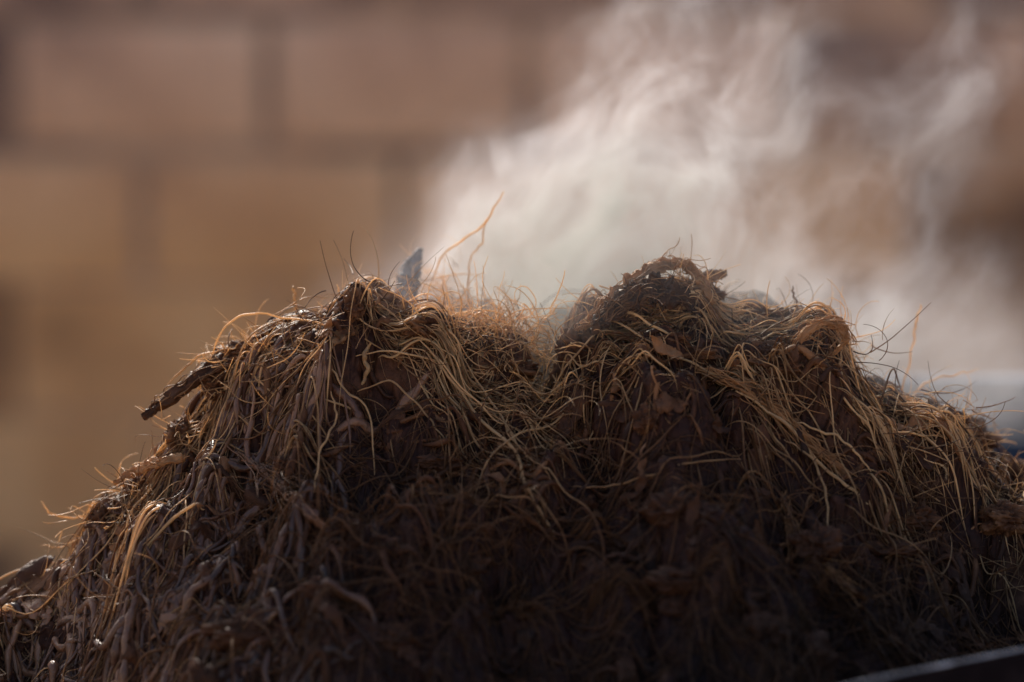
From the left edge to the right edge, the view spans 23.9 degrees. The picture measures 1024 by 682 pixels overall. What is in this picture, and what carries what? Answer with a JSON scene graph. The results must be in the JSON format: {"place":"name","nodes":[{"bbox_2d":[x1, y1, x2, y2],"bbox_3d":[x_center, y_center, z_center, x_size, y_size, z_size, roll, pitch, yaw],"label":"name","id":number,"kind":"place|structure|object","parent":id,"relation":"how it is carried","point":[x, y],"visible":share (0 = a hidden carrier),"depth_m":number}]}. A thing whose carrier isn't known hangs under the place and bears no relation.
{"place":"outdoors","nodes":[
{"label":"outdoors","id":0,"kind":"place"},
{"bbox_2d":[0,0,1023,586],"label":"brick wall","id":1,"kind":"structure","parent":0,"point":[180,178],"depth_m":4.09},
{"bbox_2d":[859,375,1023,681],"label":"steel tray","id":2,"kind":"object","parent":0,"point":[1006,666],"visible":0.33,"depth_m":1.82},
{"bbox_2d":[0,226,1023,681],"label":"coir heap","id":3,"kind":"object","parent":2,"relation":"on","point":[470,568],"visible":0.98,"depth_m":1.33},
{"bbox_2d":[41,539,72,547],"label":"coir strand","id":4,"kind":"object","parent":3,"relation":"on","point":[57,546],"visible":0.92,"depth_m":1.41},
{"bbox_2d":[41,501,84,518],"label":"coir strand","id":5,"kind":"object","parent":3,"relation":"on","point":[60,516],"visible":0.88,"depth_m":1.41},
{"bbox_2d":[112,430,188,484],"bbox_3d":[-0.207,0.067,1.380,0.049,0.033,0.017,2,4,21],"label":"husk strip","id":6,"kind":"object","parent":3,"relation":"on","point":[144,466],"visible":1,"depth_m":1.38},
{"bbox_2d":[123,502,203,579],"bbox_3d":[-0.197,0.116,1.344,0.051,0.052,0.005,0,4,0],"label":"coir strand","id":7,"kind":"object","parent":3,"relation":"on","point":[170,521],"visible":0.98,"depth_m":1.34},
{"bbox_2d":[141,349,234,419],"bbox_3d":[-0.181,0.025,1.389,0.064,0.042,0.019,-1,4,-20],"label":"husk stick","id":8,"kind":"object","parent":3,"relation":"on","point":[174,394],"visible":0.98,"depth_m":1.38},
{"bbox_2d":[167,348,234,385],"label":"coir strand","id":9,"kind":"object","parent":3,"relation":"on","point":[184,367],"visible":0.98,"depth_m":1.39},
{"bbox_2d":[186,439,216,555],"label":"coir strand","id":10,"kind":"object","parent":3,"relation":"on","point":[207,456],"visible":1,"depth_m":1.35},
{"bbox_2d":[208,383,238,413],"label":"coir strand","id":11,"kind":"object","parent":3,"relation":"on","point":[217,393],"visible":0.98,"depth_m":1.39},
{"bbox_2d":[126,566,359,681],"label":"coir strand","id":12,"kind":"object","parent":3,"relation":"on","point":[160,649],"visible":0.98,"depth_m":1.31},
{"bbox_2d":[217,611,277,664],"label":"coir strand","id":13,"kind":"object","parent":3,"relation":"on","point":[241,650],"visible":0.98,"depth_m":1.28},
{"bbox_2d":[216,435,330,531],"bbox_3d":[-0.133,0.080,1.339,0.030,0.049,0.105,-3,5,-35],"label":"husk strip","id":14,"kind":"object","parent":3,"relation":"on","point":[257,467],"visible":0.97,"depth_m":1.34},
{"bbox_2d":[210,312,343,358],"bbox_3d":[-0.134,-0.002,1.380,0.085,0.029,0.011,1,4,16],"label":"coir strand","id":15,"kind":"object","parent":3,"relation":"on","point":[226,325],"visible":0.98,"depth_m":1.38},
{"bbox_2d":[292,285,296,312],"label":"coir strand","id":16,"kind":"object","parent":3,"relation":"on","point":[294,295],"visible":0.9,"depth_m":1.40},
{"bbox_2d":[314,391,337,491],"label":"coir strand","id":17,"kind":"object","parent":3,"relation":"on","point":[325,441],"visible":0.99,"depth_m":1.33},
{"bbox_2d":[318,345,374,474],"bbox_3d":[-0.090,0.038,1.352,0.042,0.071,0.007,3,5,37],"label":"coir strand","id":18,"kind":"object","parent":3,"relation":"on","point":[343,387],"visible":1,"depth_m":1.35},
{"bbox_2d":[328,279,393,347],"bbox_3d":[-0.085,-0.016,1.371,0.027,0.037,0.045,3,5,37],"label":"husk strip","id":19,"kind":"object","parent":3,"relation":"on","point":[337,340],"visible":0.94,"depth_m":1.36},
{"bbox_2d":[361,343,370,384],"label":"coir strand","id":20,"kind":"object","parent":3,"relation":"on","point":[365,362],"visible":1,"depth_m":1.36},
{"bbox_2d":[360,278,418,330],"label":"coir strand","id":21,"kind":"object","parent":3,"relation":"on","point":[372,280],"visible":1,"depth_m":1.37},
{"bbox_2d":[357,379,443,437],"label":"coir strand","id":22,"kind":"object","parent":3,"relation":"on","point":[411,398],"visible":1,"depth_m":1.35},
{"bbox_2d":[377,281,430,330],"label":"husk strip","id":23,"kind":"object","parent":3,"relation":"on","point":[397,304],"visible":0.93,"depth_m":1.38},
{"bbox_2d":[392,247,422,311],"bbox_3d":[-0.065,-0.030,1.445,0.024,0.051,0.015,0,4,0],"label":"bark shard","id":24,"kind":"object","parent":3,"relation":"on","point":[408,265],"visible":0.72,"depth_m":1.44},
{"bbox_2d":[357,350,539,379],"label":"coir strand","id":25,"kind":"object","parent":3,"relation":"on","point":[404,353],"visible":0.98,"depth_m":1.36},
{"bbox_2d":[429,191,503,289],"bbox_3d":[-0.027,-0.059,1.429,0.045,0.060,0.003,0,4,0],"label":"coir strand","id":26,"kind":"object","parent":3,"relation":"on","point":[464,238],"visible":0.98,"depth_m":1.43},
{"bbox_2d":[468,221,487,297],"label":"coir strand","id":27,"kind":"object","parent":3,"relation":"on","point":[479,245],"visible":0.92,"depth_m":1.43},
{"bbox_2d":[418,338,553,531],"bbox_3d":[-0.012,0.051,1.338,0.099,0.102,0.013,4,5,41],"label":"coir strand","id":28,"kind":"object","parent":3,"relation":"on","point":[509,444],"visible":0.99,"depth_m":1.34},
{"bbox_2d":[463,358,539,522],"bbox_3d":[-0.002,0.053,1.340,0.012,0.086,0.078,-3,5,-34],"label":"coir strand","id":29,"kind":"object","parent":3,"relation":"on","point":[500,414],"visible":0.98,"depth_m":1.36},
{"bbox_2d":[516,306,539,365],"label":"coir strand","id":30,"kind":"object","parent":3,"relation":"on","point":[532,333],"visible":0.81,"depth_m":1.40},
{"bbox_2d":[574,252,678,334],"bbox_3d":[0.067,-0.025,1.379,0.067,0.052,0.024,-1,4,-13],"label":"husk strip","id":31,"kind":"object","parent":3,"relation":"on","point":[655,266],"visible":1,"depth_m":1.38},
{"bbox_2d":[631,340,653,363],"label":"husk strip","id":32,"kind":"object","parent":3,"relation":"on","point":[649,349],"visible":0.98,"depth_m":1.35},
{"bbox_2d":[609,440,679,479],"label":"coir strand","id":33,"kind":"object","parent":3,"relation":"on","point":[634,455],"visible":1,"depth_m":1.32},
{"bbox_2d":[589,259,705,335],"bbox_3d":[0.078,-0.024,1.365,0.067,0.044,0.035,-1,4,-9],"label":"husk strip","id":34,"kind":"object","parent":3,"relation":"on","point":[673,294],"visible":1,"depth_m":1.37},
{"bbox_2d":[572,458,739,487],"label":"coir strand","id":35,"kind":"object","parent":3,"relation":"on","point":[631,480],"visible":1,"depth_m":1.32},
{"bbox_2d":[627,311,692,345],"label":"coir strand","id":36,"kind":"object","parent":3,"relation":"on","point":[646,322],"visible":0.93,"depth_m":1.36},
{"bbox_2d":[640,237,722,304],"bbox_3d":[0.095,-0.040,1.384,0.048,0.039,0.028,3,5,41],"label":"husk strip","id":37,"kind":"object","parent":3,"relation":"on","point":[692,269],"visible":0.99,"depth_m":1.39},
{"bbox_2d":[588,321,774,390],"bbox_3d":[0.089,0.008,1.362,0.120,0.039,0.012,1,4,18],"label":"coir strand","id":38,"kind":"object","parent":3,"relation":"on","point":[640,336],"visible":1,"depth_m":1.36},
{"bbox_2d":[684,234,726,288],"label":"husk strip","id":39,"kind":"object","parent":3,"relation":"on","point":[716,277],"visible":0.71,"depth_m":1.40},
{"bbox_2d":[696,366,860,493],"bbox_3d":[0.148,0.053,1.345,0.093,0.077,0.026,0,4,7],"label":"husk strip","id":40,"kind":"object","parent":3,"relation":"on","point":[810,442],"visible":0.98,"depth_m":1.35},
{"bbox_2d":[791,286,797,307],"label":"coir strand","id":41,"kind":"object","parent":3,"relation":"on","point":[792,291],"visible":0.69,"depth_m":1.41},
{"bbox_2d":[735,391,867,504],"bbox_3d":[0.161,0.059,1.342,0.074,0.062,0.005,1,4,14],"label":"coir strand","id":42,"kind":"object","parent":3,"relation":"on","point":[843,483],"visible":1,"depth_m":1.34},
{"bbox_2d":[784,439,828,525],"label":"coir strand","id":43,"kind":"object","parent":3,"relation":"on","point":[821,479],"visible":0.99,"depth_m":1.33},
{"bbox_2d":[757,488,883,604],"bbox_3d":[0.163,0.112,1.305,0.066,0.057,0.038,3,5,40],"label":"husk strip","id":44,"kind":"object","parent":3,"relation":"on","point":[838,577],"visible":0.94,"depth_m":1.30},
{"bbox_2d":[790,315,856,369],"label":"husk strip","id":45,"kind":"object","parent":3,"relation":"on","point":[837,323],"visible":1,"depth_m":1.36},
{"bbox_2d":[797,422,871,471],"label":"coir strand","id":46,"kind":"object","parent":3,"relation":"on","point":[842,441],"visible":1,"depth_m":1.34},
{"bbox_2d":[839,351,863,424],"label":"coir strand","id":47,"kind":"object","parent":3,"relation":"on","point":[841,358],"visible":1,"depth_m":1.36},
{"bbox_2d":[901,304,921,390],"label":"coir strand","id":48,"kind":"object","parent":3,"relation":"on","point":[914,340],"visible":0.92,"depth_m":1.42},
{"bbox_2d":[911,368,978,399],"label":"coir strand","id":49,"kind":"object","parent":3,"relation":"on","point":[924,383],"visible":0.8,"depth_m":1.44},
{"bbox_2d":[958,396,990,436],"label":"husk strip","id":50,"kind":"object","parent":3,"relation":"on","point":[979,421],"visible":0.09,"depth_m":1.43}
]}

